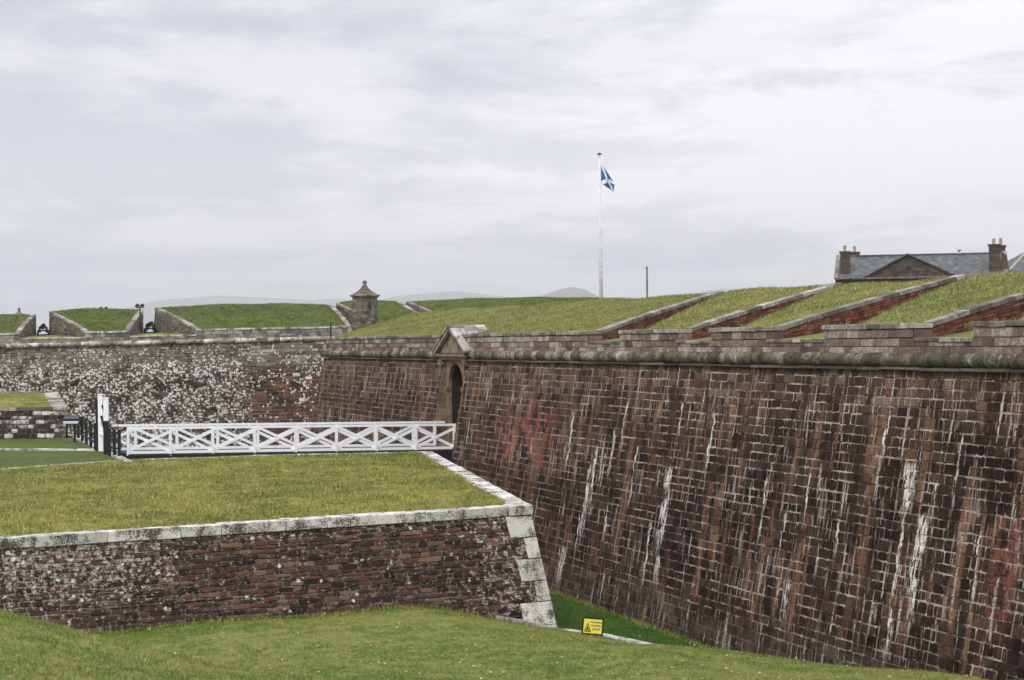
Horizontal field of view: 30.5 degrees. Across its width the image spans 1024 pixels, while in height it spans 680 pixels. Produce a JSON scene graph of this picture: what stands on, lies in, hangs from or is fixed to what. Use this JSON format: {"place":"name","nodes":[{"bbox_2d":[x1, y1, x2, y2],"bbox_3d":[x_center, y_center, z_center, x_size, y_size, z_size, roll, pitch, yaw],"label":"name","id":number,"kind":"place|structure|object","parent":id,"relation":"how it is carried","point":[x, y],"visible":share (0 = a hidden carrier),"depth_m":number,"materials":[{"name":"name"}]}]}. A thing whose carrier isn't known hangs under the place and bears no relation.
{"place":"outdoors","nodes":[
{"label":"outdoors","id":0,"kind":"place"},
{"bbox_2d":[0,448,95,450],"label":"path","id":1,"kind":"structure","parent":0,"point":[37,449],"depth_m":85.34,"materials":[{"name":"grey"}]},
{"bbox_2d":[0,435,116,548],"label":"lawn","id":2,"kind":"structure","parent":0,"point":[11,458],"depth_m":82.63,"materials":[{"name":"green plant"}]},
{"bbox_2d":[63,415,79,442],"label":"information board","id":3,"kind":"object","parent":2,"relation":"on","point":[71,419],"visible":1,"depth_m":91.89,"materials":[{"name":"black paint"}]},
{"bbox_2d":[69,435,131,462],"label":"stone kerb","id":4,"kind":"structure","parent":2,"relation":"on","point":[116,456],"depth_m":80.73,"materials":[{"name":"grey stone"}]},
{"bbox_2d":[77,417,95,449],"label":"fence","id":5,"kind":"object","parent":4,"relation":"on","point":[87,430],"visible":0.81,"depth_m":89.71,"materials":[{"name":"black paint"}]},
{"bbox_2d":[95,394,108,454],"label":"gate frame","id":6,"kind":"object","parent":4,"relation":"on","point":[102,412],"visible":1,"depth_m":82.90,"materials":[{"name":"white paint"}]},
{"bbox_2d":[107,428,120,455],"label":"fence","id":7,"kind":"object","parent":4,"relation":"on","point":[114,439],"visible":0.98,"depth_m":79.64,"materials":[{"name":"black paint"}]},
{"bbox_2d":[123,296,349,345],"bbox_3d":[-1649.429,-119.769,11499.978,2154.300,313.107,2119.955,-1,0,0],"label":"hill","id":8,"kind":"structure","parent":0,"point":[148,309],"depth_m":11184.98,"materials":[{"name":"grey"}]},
{"bbox_2d":[381,291,509,303],"bbox_3d":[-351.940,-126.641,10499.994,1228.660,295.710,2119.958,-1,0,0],"label":"hill","id":9,"kind":"structure","parent":0,"point":[448,295],"depth_m":10221.96,"materials":[{"name":"grey"}]},
{"bbox_2d":[0,606,1019,679],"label":"grass bank","id":10,"kind":"structure","parent":0,"point":[517,669],"depth_m":41.47,"materials":[{"name":"green plant"}]},
{"bbox_2d":[45,455,967,679],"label":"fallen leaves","id":11,"kind":"object","parent":10,"relation":"on","point":[455,628],"visible":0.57,"depth_m":42.94,"materials":[{"name":"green plant"}]},
{"bbox_2d":[581,617,603,636],"bbox_3d":[2.160,7.688,50.203,0.622,0.631,0.046,-1,0,0],"label":"warning sign","id":12,"kind":"object","parent":10,"relation":"on","point":[592,626],"visible":1,"depth_m":50.18,"materials":[{"name":"yellow plastic"}]},
{"bbox_2d":[0,0,1023,346],"label":"sky","id":13,"kind":"structure","parent":0,"point":[151,150],"materials":[{"name":"white"}]},
{"bbox_2d":[539,287,598,297],"bbox_3d":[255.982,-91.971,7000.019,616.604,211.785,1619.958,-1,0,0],"label":"hill","id":14,"kind":"structure","parent":0,"point":[568,292],"depth_m":6763.03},
{"bbox_2d":[549,590,719,648],"bbox_3d":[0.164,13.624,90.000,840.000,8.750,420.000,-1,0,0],"label":"ditch floor","id":15,"kind":"structure","parent":0,"point":[630,631],"depth_m":61.08,"materials":[{"name":"green plant"}]},
{"bbox_2d":[0,391,67,438],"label":"outwork","id":16,"kind":"object","parent":15,"relation":"on","point":[32,415],"visible":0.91,"depth_m":96.54,"materials":[{"name":"stone"}]},
{"bbox_2d":[0,301,430,453],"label":"bastion wall","id":17,"kind":"structure","parent":15,"relation":"on","point":[174,369],"depth_m":131.09,"materials":[{"name":"stone"}]},
{"bbox_2d":[37,323,49,334],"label":"cannon","id":18,"kind":"object","parent":17,"relation":"on","point":[44,326],"visible":0.99,"depth_m":133.59,"materials":[{"name":"metal"}]},
{"bbox_2d":[135,303,143,329],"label":"floodlight","id":19,"kind":"object","parent":17,"relation":"on","point":[140,305],"visible":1,"depth_m":134.46,"materials":[{"name":"metal"}]},
{"bbox_2d":[144,321,156,332],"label":"cannon","id":20,"kind":"object","parent":17,"relation":"on","point":[149,324],"visible":0.98,"depth_m":135.73,"materials":[{"name":"metal"}]},
{"bbox_2d":[0,296,597,332],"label":"bastion turf","id":21,"kind":"structure","parent":17,"relation":"on","point":[245,314],"depth_m":136.12,"materials":[{"name":"green plant"}]},
{"bbox_2d":[329,322,331,336],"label":"bollard","id":22,"kind":"object","parent":17,"relation":"on","point":[330,329],"visible":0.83,"depth_m":130.94,"materials":[{"name":"metal"}]},
{"bbox_2d":[0,451,556,632],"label":"outwork wall","id":23,"kind":"structure","parent":15,"relation":"on","point":[481,560],"depth_m":50.45,"materials":[{"name":"stone"}]},
{"bbox_2d":[0,450,504,535],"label":"grass","id":24,"kind":"structure","parent":23,"relation":"on","point":[154,471],"depth_m":61.10,"materials":[{"name":"green plant"}]},
{"bbox_2d":[118,421,455,459],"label":"footbridge","id":25,"kind":"object","parent":15,"relation":"on","point":[139,451],"visible":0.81,"depth_m":82.77,"materials":[{"name":"white paint"}]},
{"bbox_2d":[0,273,1023,650],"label":"grass","id":26,"kind":"structure","parent":15,"relation":"on","point":[406,605],"depth_m":51.24,"materials":[{"name":"green plant"}]},
{"bbox_2d":[495,615,661,644],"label":"retaining wall","id":27,"kind":"structure","parent":15,"relation":"on","point":[612,637],"depth_m":52.12,"materials":[{"name":"stone"}]},
{"bbox_2d":[308,274,1023,679],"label":"fortress wall","id":28,"kind":"structure","parent":15,"relation":"on","point":[830,486],"depth_m":54.98,"materials":[{"name":"stone"}]},
{"bbox_2d":[432,324,487,460],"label":"gateway","id":29,"kind":"object","parent":28,"relation":"attached to","point":[451,339],"visible":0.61,"depth_m":86.88,"materials":[{"name":"stone"}]},
{"bbox_2d":[334,271,1023,339],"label":"rampart turf","id":30,"kind":"structure","parent":28,"relation":"on","point":[827,308],"depth_m":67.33,"materials":[{"name":"green plant"}]},
{"bbox_2d":[349,280,379,330],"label":"sentry turret","id":31,"kind":"object","parent":30,"relation":"on","point":[364,307],"visible":0.62,"depth_m":117.41,"materials":[{"name":"stone"}]},
{"bbox_2d":[682,288,747,294],"bbox_3d":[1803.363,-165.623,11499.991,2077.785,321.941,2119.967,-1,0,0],"label":"hill","id":32,"kind":"structure","parent":0,"point":[709,291],"depth_m":11329.78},
{"bbox_2d":[834,238,1009,285],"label":"barrack house","id":33,"kind":"structure","parent":0,"point":[853,266],"depth_m":191.04,"materials":[{"name":"stone"}]},
{"bbox_2d":[904,264,912,272],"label":"round window","id":34,"kind":"structure","parent":33,"relation":"in","point":[908,268],"depth_m":189.03,"materials":[{"name":"stone"}]},
{"bbox_2d":[1008,252,1023,272],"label":"slate roofed building","id":35,"kind":"structure","parent":0,"point":[1016,263],"depth_m":202.33,"materials":[{"name":"stone"}]},
{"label":"parade ground","id":36,"kind":"structure","parent":0,"visible":0},
{"bbox_2d":[597,153,614,297],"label":"flagpole","id":37,"kind":"object","parent":36,"relation":"on","point":[606,180],"visible":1,"depth_m":96.94,"materials":[{"name":"metal"}]},
{"bbox_2d":[646,266,647,297],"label":"mast","id":38,"kind":"object","parent":36,"relation":"on","point":[646,282],"visible":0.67,"depth_m":91.97,"materials":[{"name":"metal"}]}
]}

